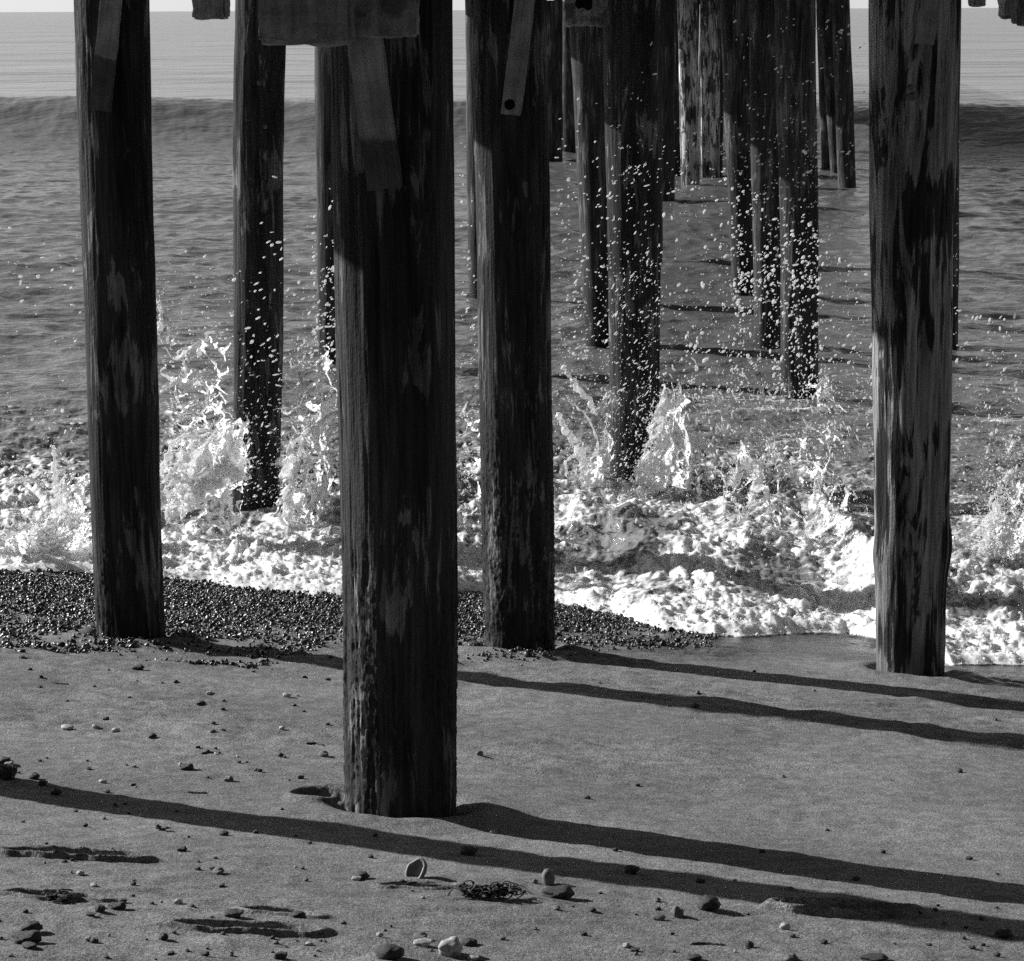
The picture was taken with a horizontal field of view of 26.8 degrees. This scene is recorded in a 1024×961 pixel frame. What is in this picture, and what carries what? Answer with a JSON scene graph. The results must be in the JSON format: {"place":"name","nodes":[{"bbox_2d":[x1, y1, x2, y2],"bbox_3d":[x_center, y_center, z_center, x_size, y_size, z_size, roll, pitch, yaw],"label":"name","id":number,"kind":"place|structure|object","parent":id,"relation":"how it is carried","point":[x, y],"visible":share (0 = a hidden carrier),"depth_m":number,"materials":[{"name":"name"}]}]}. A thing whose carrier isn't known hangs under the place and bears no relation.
{"place":"outdoors","nodes":[
{"label":"outdoors","id":0,"kind":"place"},
{"bbox_2d":[0,568,717,668],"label":"gravel","id":1,"kind":"structure","parent":0,"point":[64,622],"depth_m":12.34,"materials":[{"name":"gravel"}]},
{"bbox_2d":[0,0,998,11],"label":"sky","id":2,"kind":"structure","parent":0,"point":[5,5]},
{"bbox_2d":[0,571,1023,960],"bbox_3d":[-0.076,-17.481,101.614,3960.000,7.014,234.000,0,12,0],"label":"sand beach","id":3,"kind":"structure","parent":0,"point":[860,753],"depth_m":6.98,"materials":[{"name":"sand"}]},
{"bbox_2d":[0,756,13,764],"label":"beach stone","id":4,"kind":"object","parent":3,"relation":"on","point":[3,759],"visible":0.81,"depth_m":7.27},
{"bbox_2d":[0,764,16,779],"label":"beach stone","id":5,"kind":"object","parent":3,"relation":"on","point":[8,772],"visible":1,"depth_m":7.01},
{"bbox_2d":[10,930,41,943],"bbox_3d":[-1.047,0.987,4.641,0.063,0.032,0.052,-9,15,-35],"label":"beach stone","id":6,"kind":"object","parent":3,"relation":"on","point":[21,937],"visible":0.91,"depth_m":4.63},
{"bbox_2d":[22,941,36,948],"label":"beach stone","id":7,"kind":"object","parent":3,"relation":"on","point":[28,945],"visible":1,"depth_m":4.58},
{"bbox_2d":[20,920,42,930],"bbox_3d":[-1.060,0.984,4.744,0.052,0.029,0.044,0,12,3],"label":"beach stone","id":8,"kind":"object","parent":3,"relation":"on","point":[28,925],"visible":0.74,"depth_m":4.73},
{"bbox_2d":[29,772,39,779],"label":"beach stone","id":9,"kind":"object","parent":3,"relation":"on","point":[34,775],"visible":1,"depth_m":7.04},
{"bbox_2d":[38,780,47,785],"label":"beach stone","id":10,"kind":"object","parent":3,"relation":"on","point":[42,782],"visible":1,"depth_m":6.93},
{"bbox_2d":[50,788,61,794],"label":"beach stone","id":11,"kind":"object","parent":3,"relation":"on","point":[55,791],"visible":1,"depth_m":6.76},
{"bbox_2d":[41,888,74,902],"bbox_3d":[-1.070,0.977,5.062,0.085,0.016,0.064,0,12,0],"label":"seaweed clump","id":12,"kind":"object","parent":3,"relation":"on","point":[51,896],"visible":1,"depth_m":5.06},
{"bbox_2d":[55,893,71,901],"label":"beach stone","id":13,"kind":"object","parent":3,"relation":"on","point":[62,895],"visible":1,"depth_m":5.06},
{"bbox_2d":[61,724,73,729],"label":"beach stone","id":14,"kind":"object","parent":3,"relation":"on","point":[66,726],"visible":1,"depth_m":8.03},
{"bbox_2d":[76,870,84,874],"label":"pebble","id":15,"kind":"object","parent":3,"relation":"on","point":[80,872],"visible":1,"depth_m":5.43,"materials":[{"name":"stone"}]},
{"bbox_2d":[86,912,95,916],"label":"pebble","id":16,"kind":"object","parent":3,"relation":"on","point":[90,914],"visible":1,"depth_m":4.93,"materials":[{"name":"stone"}]},
{"bbox_2d":[90,937,98,943],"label":"beach stone","id":17,"kind":"object","parent":3,"relation":"on","point":[94,940],"visible":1,"depth_m":4.69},
{"bbox_2d":[94,904,105,912],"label":"beach stone","id":18,"kind":"object","parent":3,"relation":"on","point":[99,908],"visible":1,"depth_m":4.96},
{"bbox_2d":[108,901,125,909],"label":"beach stone","id":19,"kind":"object","parent":3,"relation":"on","point":[120,905],"visible":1,"depth_m":5.01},
{"bbox_2d":[74,0,165,638],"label":"pier pile","id":20,"kind":"object","parent":3,"relation":"on","point":[117,219],"visible":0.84,"depth_m":10.66,"materials":[{"name":"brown wood"}]},
{"bbox_2d":[90,0,122,111],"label":"diagonal brace","id":21,"kind":"object","parent":20,"relation":"attached to","point":[105,58],"visible":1,"depth_m":10.30,"materials":[{"name":"grey wood"}]},
{"bbox_2d":[132,664,144,669],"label":"beach stone","id":22,"kind":"object","parent":3,"relation":"on","point":[139,667],"visible":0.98,"depth_m":9.95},
{"bbox_2d":[148,733,156,737],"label":"beach stone","id":23,"kind":"object","parent":3,"relation":"on","point":[152,735],"visible":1,"depth_m":7.95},
{"bbox_2d":[155,824,170,829],"bbox_3d":[-1.002,0.994,6.171,0.045,0.017,0.024,0,12,0],"label":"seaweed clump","id":24,"kind":"object","parent":3,"relation":"on","point":[158,826],"visible":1,"depth_m":6.17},
{"bbox_2d":[159,932,168,939],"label":"beach stone","id":25,"kind":"object","parent":3,"relation":"on","point":[163,936],"visible":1,"depth_m":4.76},
{"bbox_2d":[173,898,182,903],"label":"pebble","id":26,"kind":"object","parent":3,"relation":"on","point":[178,901],"visible":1,"depth_m":5.13,"materials":[{"name":"stone"}]},
{"bbox_2d":[177,846,186,851],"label":"beach stone","id":27,"kind":"object","parent":3,"relation":"on","point":[182,849],"visible":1,"depth_m":5.83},
{"bbox_2d":[179,763,193,769],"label":"beach stone","id":28,"kind":"object","parent":3,"relation":"on","point":[188,766],"visible":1,"depth_m":7.38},
{"bbox_2d":[187,791,206,793],"bbox_3d":[-1.020,1.009,6.958,0.071,0.009,0.011,3,13,13],"label":"twig","id":29,"kind":"object","parent":3,"relation":"on","point":[193,792],"visible":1,"depth_m":6.95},
{"bbox_2d":[196,700,205,704],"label":"beach stone","id":30,"kind":"object","parent":3,"relation":"on","point":[200,702],"visible":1,"depth_m":8.84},
{"bbox_2d":[199,951,209,955],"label":"pebble","id":31,"kind":"object","parent":3,"relation":"on","point":[204,953],"visible":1,"depth_m":4.62,"materials":[{"name":"stone"}]},
{"bbox_2d":[212,867,224,874],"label":"beach stone","id":32,"kind":"object","parent":3,"relation":"on","point":[218,870],"visible":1,"depth_m":5.54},
{"bbox_2d":[219,830,228,835],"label":"beach stone","id":33,"kind":"object","parent":3,"relation":"on","point":[223,833],"visible":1,"depth_m":6.16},
{"bbox_2d":[224,776,233,781],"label":"beach stone","id":34,"kind":"object","parent":3,"relation":"on","point":[228,779],"visible":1,"depth_m":7.21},
{"bbox_2d":[224,908,243,917],"bbox_3d":[-0.649,1.012,5.026,0.048,0.026,0.037,1,12,3],"label":"beach stone","id":35,"kind":"object","parent":3,"relation":"on","point":[235,913],"visible":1,"depth_m":5.01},
{"bbox_2d":[232,0,285,511],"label":"pier pile","id":36,"kind":"object","parent":3,"relation":"on","point":[258,115],"visible":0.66,"depth_m":14.86,"materials":[{"name":"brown wood"}]},
{"bbox_2d":[273,951,287,959],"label":"beach stone","id":37,"kind":"object","parent":3,"relation":"on","point":[281,955],"visible":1,"depth_m":4.64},
{"bbox_2d":[283,693,291,696],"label":"pebble","id":38,"kind":"object","parent":3,"relation":"on","point":[287,694],"visible":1,"depth_m":9.21,"materials":[{"name":"stone"}]},
{"bbox_2d":[290,910,304,917],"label":"beach stone","id":39,"kind":"object","parent":3,"relation":"on","point":[296,914],"visible":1,"depth_m":5.05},
{"bbox_2d":[306,742,323,745],"bbox_3d":[-0.733,0.984,8.049,0.080,0.013,0.023,6,14,26],"label":"twig","id":40,"kind":"object","parent":3,"relation":"on","point":[314,743],"visible":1,"depth_m":8.05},
{"bbox_2d":[318,750,328,756],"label":"pebble","id":41,"kind":"object","parent":3,"relation":"on","point":[324,753],"visible":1,"depth_m":7.82,"materials":[{"name":"grey stone"}]},
{"bbox_2d":[314,46,335,363],"bbox_3d":[-1.789,-2.430,21.662,0.414,4.880,0.357,0,12,0],"label":"pier pile","id":42,"kind":"object","parent":3,"relation":"on","point":[323,124],"visible":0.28,"depth_m":21.44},
{"bbox_2d":[352,875,361,880],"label":"pebble","id":43,"kind":"object","parent":3,"relation":"on","point":[356,878],"visible":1,"depth_m":5.58,"materials":[{"name":"stone"}]},
{"bbox_2d":[354,871,369,878],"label":"beach stone","id":44,"kind":"object","parent":3,"relation":"on","point":[364,874],"visible":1,"depth_m":5.60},
{"bbox_2d":[375,943,403,959],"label":"beach stone","id":45,"kind":"object","parent":3,"relation":"on","point":[389,951],"visible":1,"depth_m":4.68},
{"bbox_2d":[330,0,458,817],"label":"pier pile","id":46,"kind":"object","parent":3,"relation":"on","point":[394,267],"visible":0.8,"depth_m":6.44,"materials":[{"name":"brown wood"}]},
{"bbox_2d":[348,37,401,190],"bbox_3d":[-0.411,-1.192,6.145,0.106,0.721,0.056,-7,12,1],"label":"diagonal brace","id":47,"kind":"object","parent":46,"relation":"attached to","point":[376,124],"visible":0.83,"depth_m":6.15,"materials":[{"name":"grey wood"}]},
{"bbox_2d":[355,0,419,38],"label":"timber block","id":48,"kind":"structure","parent":46,"relation":"attached to","point":[389,19],"depth_m":6.00,"materials":[{"name":"grey wood"}]},
{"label":"pier deck","id":49,"kind":"object","parent":46,"relation":"on","visible":0},
{"bbox_2d":[192,0,229,19],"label":"timber block","id":50,"kind":"structure","parent":49,"relation":"attached to","point":[209,9],"depth_m":13.87,"materials":[{"name":"grey wood"}]},
{"bbox_2d":[258,0,356,47],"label":"timber block","id":51,"kind":"structure","parent":49,"relation":"attached to","point":[324,23],"depth_m":5.91,"materials":[{"name":"grey wood"}]},
{"bbox_2d":[563,0,608,26],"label":"timber block","id":52,"kind":"structure","parent":49,"relation":"attached to","point":[586,12],"depth_m":14.27,"materials":[{"name":"grey wood"}]},
{"bbox_2d":[968,0,985,6],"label":"timber block","id":53,"kind":"structure","parent":49,"relation":"attached to","point":[976,3],"depth_m":13.29,"materials":[{"name":"grey wood"}]},
{"bbox_2d":[997,0,1011,19],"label":"timber block","id":54,"kind":"structure","parent":49,"relation":"attached to","point":[1004,9],"depth_m":11.34,"materials":[{"name":"grey wood"}]},
{"bbox_2d":[1011,0,1023,25],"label":"timber block","id":55,"kind":"structure","parent":49,"relation":"attached to","point":[1017,14],"depth_m":10.20,"materials":[{"name":"grey wood"}]},
{"bbox_2d":[405,857,426,878],"bbox_3d":[-0.249,1.026,5.646,0.021,0.072,0.059,38,13,-51],"label":"broken shell","id":56,"kind":"object","parent":3,"relation":"on","point":[417,867],"visible":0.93,"depth_m":5.65,"materials":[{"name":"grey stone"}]},
{"bbox_2d":[413,931,426,938],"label":"beach stone","id":57,"kind":"object","parent":3,"relation":"on","point":[421,934],"visible":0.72,"depth_m":4.90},
{"bbox_2d":[413,937,432,946],"bbox_3d":[-0.200,1.038,4.834,0.045,0.021,0.034,0,12,2],"label":"beach stone","id":58,"kind":"object","parent":3,"relation":"on","point":[424,942],"visible":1,"depth_m":4.82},
{"bbox_2d":[401,881,447,885],"bbox_3d":[-0.201,1.040,5.537,0.182,0.027,0.066,5,13,22],"label":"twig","id":59,"kind":"object","parent":3,"relation":"on","point":[409,883],"visible":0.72,"depth_m":5.55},
{"bbox_2d":[438,936,462,956],"bbox_3d":[-0.136,1.039,4.786,0.048,0.049,0.062,3,13,15],"label":"beach stone","id":60,"kind":"object","parent":3,"relation":"on","point":[450,946],"visible":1,"depth_m":4.77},
{"bbox_2d":[460,846,477,855],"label":"beach stone","id":61,"kind":"object","parent":3,"relation":"on","point":[469,850],"visible":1,"depth_m":6.08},
{"bbox_2d":[461,937,477,945],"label":"beach stone","id":62,"kind":"object","parent":3,"relation":"on","point":[468,941],"visible":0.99,"depth_m":4.87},
{"bbox_2d":[465,0,476,298],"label":"pier pile","id":63,"kind":"object","parent":3,"relation":"on","point":[472,231],"visible":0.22,"depth_m":26.38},
{"bbox_2d":[468,955,478,960],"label":"beach stone","id":64,"kind":"object","parent":3,"relation":"on","point":[473,957],"visible":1,"depth_m":4.75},
{"bbox_2d":[476,750,482,755],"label":"beach stone","id":65,"kind":"object","parent":3,"relation":"on","point":[479,752],"visible":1,"depth_m":7.97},
{"bbox_2d":[447,880,533,900],"bbox_3d":[-0.053,1.023,5.393,0.219,0.031,0.099,0,12,0],"label":"seaweed clump","id":66,"kind":"object","parent":3,"relation":"on","point":[490,890],"visible":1,"depth_m":5.38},
{"bbox_2d":[470,0,555,651],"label":"pier pile","id":67,"kind":"object","parent":3,"relation":"on","point":[512,174],"visible":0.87,"depth_m":10.98,"materials":[{"name":"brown wood"}]},
{"bbox_2d":[501,0,534,115],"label":"diagonal brace","id":68,"kind":"object","parent":67,"relation":"attached to","point":[518,57],"visible":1,"depth_m":10.61,"materials":[{"name":"grey wood"}]},
{"bbox_2d":[542,868,554,885],"bbox_3d":[0.095,1.047,5.661,0.036,0.054,0.043,3,13,15],"label":"beach stone","id":69,"kind":"object","parent":3,"relation":"on","point":[548,877],"visible":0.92,"depth_m":5.64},
{"bbox_2d":[541,885,574,899],"bbox_3d":[0.118,1.048,5.466,0.078,0.037,0.064,-12,17,-43],"label":"beach stone","id":70,"kind":"object","parent":3,"relation":"on","point":[565,892],"visible":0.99,"depth_m":5.45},
{"bbox_2d":[570,26,608,347],"bbox_3d":[0.896,-2.613,22.440,0.645,4.880,0.423,0,12,0],"label":"pier pile","id":71,"kind":"object","parent":3,"relation":"on","point":[587,46],"visible":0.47,"depth_m":22.14,"materials":[{"name":"wood"}]},
{"bbox_2d":[623,942,630,947],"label":"pebble","id":72,"kind":"object","parent":3,"relation":"on","point":[626,944],"visible":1,"depth_m":4.93,"materials":[{"name":"stone"}]},
{"bbox_2d":[624,865,639,874],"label":"beach stone","id":73,"kind":"object","parent":3,"relation":"on","point":[631,869],"visible":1,"depth_m":5.87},
{"bbox_2d":[603,0,661,480],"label":"pier pile","id":74,"kind":"object","parent":3,"relation":"on","point":[631,31],"visible":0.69,"depth_m":15.90,"materials":[{"name":"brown wood"}]},
{"bbox_2d":[630,947,639,951],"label":"pebble","id":75,"kind":"object","parent":3,"relation":"on","point":[634,949],"visible":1,"depth_m":4.90,"materials":[{"name":"stone"}]},
{"bbox_2d":[652,914,665,920],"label":"beach stone","id":76,"kind":"object","parent":3,"relation":"on","point":[659,917],"visible":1,"depth_m":5.27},
{"bbox_2d":[670,906,683,917],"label":"beach stone","id":77,"kind":"object","parent":3,"relation":"on","point":[676,912],"visible":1,"depth_m":5.31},
{"bbox_2d":[687,954,701,960],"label":"beach stone","id":78,"kind":"object","parent":3,"relation":"on","point":[694,957],"visible":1,"depth_m":4.86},
{"bbox_2d":[691,703,699,707],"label":"pebble","id":79,"kind":"object","parent":3,"relation":"on","point":[693,705],"visible":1,"depth_m":9.56,"materials":[{"name":"stone"}]},
{"bbox_2d":[695,878,705,882],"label":"beach stone","id":80,"kind":"object","parent":3,"relation":"on","point":[700,880],"visible":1,"depth_m":5.80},
{"bbox_2d":[690,942,725,945],"bbox_3d":[0.456,1.082,5.030,0.086,0.018,0.028,-2,13,-10],"label":"twig","id":81,"kind":"object","parent":3,"relation":"on","point":[700,943],"visible":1,"depth_m":5.03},
{"bbox_2d":[697,894,720,910],"bbox_3d":[0.495,1.061,5.407,0.063,0.044,0.057,-1,12,-4],"label":"beach stone","id":82,"kind":"object","parent":3,"relation":"on","point":[709,902],"visible":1,"depth_m":5.39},
{"bbox_2d":[744,940,753,947],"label":"beach stone","id":83,"kind":"object","parent":3,"relation":"on","point":[749,943],"visible":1,"depth_m":5.02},
{"bbox_2d":[780,922,790,929],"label":"beach stone","id":84,"kind":"object","parent":3,"relation":"on","point":[785,926],"visible":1,"depth_m":5.24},
{"bbox_2d":[784,953,797,960],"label":"beach stone","id":85,"kind":"object","parent":3,"relation":"on","point":[791,957],"visible":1,"depth_m":4.90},
{"bbox_2d":[852,876,860,880],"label":"pebble","id":86,"kind":"object","parent":3,"relation":"on","point":[855,878],"visible":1,"depth_m":6.04,"materials":[{"name":"stone"}]},
{"bbox_2d":[859,952,888,960],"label":"beach stone","id":87,"kind":"object","parent":3,"relation":"on","point":[871,956],"visible":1,"depth_m":4.94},
{"bbox_2d":[868,0,960,676],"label":"pier pile","id":88,"kind":"object","parent":3,"relation":"on","point":[913,101],"visible":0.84,"depth_m":10.77,"materials":[{"name":"grey wood"}]},
{"bbox_2d":[994,928,1012,937],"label":"beach stone","id":89,"kind":"object","parent":3,"relation":"on","point":[1004,933],"visible":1,"depth_m":5.28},
{"bbox_2d":[0,8,1023,665],"bbox_3d":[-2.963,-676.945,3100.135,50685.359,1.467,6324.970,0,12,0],"label":"sea","id":90,"kind":"structure","parent":0,"point":[42,352],"depth_m":22.13,"materials":[{"name":"liquid"}]},
{"bbox_2d":[0,415,179,558],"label":"splash","id":91,"kind":"object","parent":90,"relation":"on","point":[37,536],"visible":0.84,"depth_m":14.24,"materials":[{"name":"white liquid"}]},
{"bbox_2d":[44,271,338,546],"bbox_3d":[-1.726,-0.427,14.566,3.013,2.996,2.932,0,12,0],"label":"splash","id":92,"kind":"object","parent":90,"relation":"on","point":[205,479],"visible":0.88,"depth_m":14.85,"materials":[{"name":"white liquid"}]},
{"bbox_2d":[0,6,1023,619],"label":"spray drops","id":93,"kind":"object","parent":90,"relation":"on","point":[754,308],"visible":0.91,"depth_m":15.64,"materials":[{"name":"liquid"}]},
{"bbox_2d":[0,471,1023,664],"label":"foam lumps","id":94,"kind":"object","parent":90,"relation":"on","point":[190,536],"visible":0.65,"depth_m":13.72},
{"bbox_2d":[547,0,562,161],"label":"pier pile","id":95,"kind":"object","parent":90,"relation":"in","point":[554,62],"visible":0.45,"depth_m":49.49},
{"bbox_2d":[562,1,575,151],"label":"pier pile","id":96,"kind":"object","parent":90,"relation":"in","point":[568,119],"visible":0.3,"depth_m":53.33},
{"bbox_2d":[660,0,662,263],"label":"pier pile","id":97,"kind":"object","parent":90,"relation":"in","point":[661,73],"visible":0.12,"depth_m":30.21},
{"bbox_2d":[662,0,674,201],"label":"pier pile","id":98,"kind":"object","parent":90,"relation":"in","point":[668,77],"visible":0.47,"depth_m":38.29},
{"bbox_2d":[674,0,680,175],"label":"pier pile","id":99,"kind":"object","parent":90,"relation":"in","point":[677,137],"visible":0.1,"depth_m":45.49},
{"bbox_2d":[552,250,808,503],"bbox_3d":[1.056,-0.532,16.125,2.525,2.253,2.352,-6,14,-24],"label":"splash","id":100,"kind":"object","parent":90,"relation":"on","point":[666,457],"visible":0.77,"depth_m":15.97,"materials":[{"name":"white liquid"}]},
{"bbox_2d":[677,0,699,184],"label":"pier pile","id":101,"kind":"object","parent":90,"relation":"in","point":[687,15],"visible":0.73,"depth_m":42.38,"materials":[{"name":"grey wood"}]},
{"bbox_2d":[698,2,699,51],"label":"pier pile","id":102,"kind":"object","parent":90,"relation":"in","point":[698,24],"visible":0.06,"depth_m":72.77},
{"bbox_2d":[698,41,700,96],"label":"pier pile","id":103,"kind":"object","parent":90,"relation":"in","point":[699,74],"visible":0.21,"depth_m":86.78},
{"bbox_2d":[700,0,719,176],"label":"pier pile","id":104,"kind":"object","parent":90,"relation":"in","point":[710,53],"visible":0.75,"depth_m":45.41,"materials":[{"name":"grey wood"}]},
{"bbox_2d":[720,28,723,175],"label":"pier pile","id":105,"kind":"object","parent":90,"relation":"in","point":[721,115],"visible":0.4,"depth_m":45.78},
{"bbox_2d":[457,171,1012,564],"bbox_3d":[1.279,-0.553,14.885,4.664,2.958,3.352,0,12,0],"label":"splash","id":106,"kind":"object","parent":90,"relation":"on","point":[752,467],"visible":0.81,"depth_m":14.74,"materials":[{"name":"white liquid"}]},
{"bbox_2d":[719,0,753,295],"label":"pier pile","id":107,"kind":"object","parent":90,"relation":"in","point":[736,69],"visible":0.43,"depth_m":26.07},
{"bbox_2d":[749,0,780,348],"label":"pier pile","id":108,"kind":"object","parent":90,"relation":"in","point":[761,43],"visible":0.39,"depth_m":21.99,"materials":[{"name":"wood"}]},
{"bbox_2d":[775,0,818,398],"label":"pier pile","id":109,"kind":"object","parent":90,"relation":"in","point":[795,51],"visible":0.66,"depth_m":19.10,"materials":[{"name":"wood"}]},
{"bbox_2d":[816,0,829,168],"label":"pier pile","id":110,"kind":"object","parent":90,"relation":"in","point":[824,152],"visible":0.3,"depth_m":47.09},
{"bbox_2d":[819,0,836,172],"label":"pier pile","id":111,"kind":"object","parent":90,"relation":"in","point":[825,7],"visible":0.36,"depth_m":45.89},
{"bbox_2d":[832,0,855,187],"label":"pier pile","id":112,"kind":"object","parent":90,"relation":"in","point":[844,105],"visible":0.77,"depth_m":41.83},
{"bbox_2d":[857,374,1023,567],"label":"splash","id":113,"kind":"object","parent":90,"relation":"on","point":[995,525],"visible":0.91,"depth_m":13.81,"materials":[{"name":"white liquid"}]},
{"bbox_2d":[952,27,960,349],"bbox_3d":[4.431,-2.582,22.229,0.527,4.880,0.393,0,12,0],"label":"pier pile","id":114,"kind":"object","parent":90,"relation":"in","point":[955,281],"visible":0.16,"depth_m":22.14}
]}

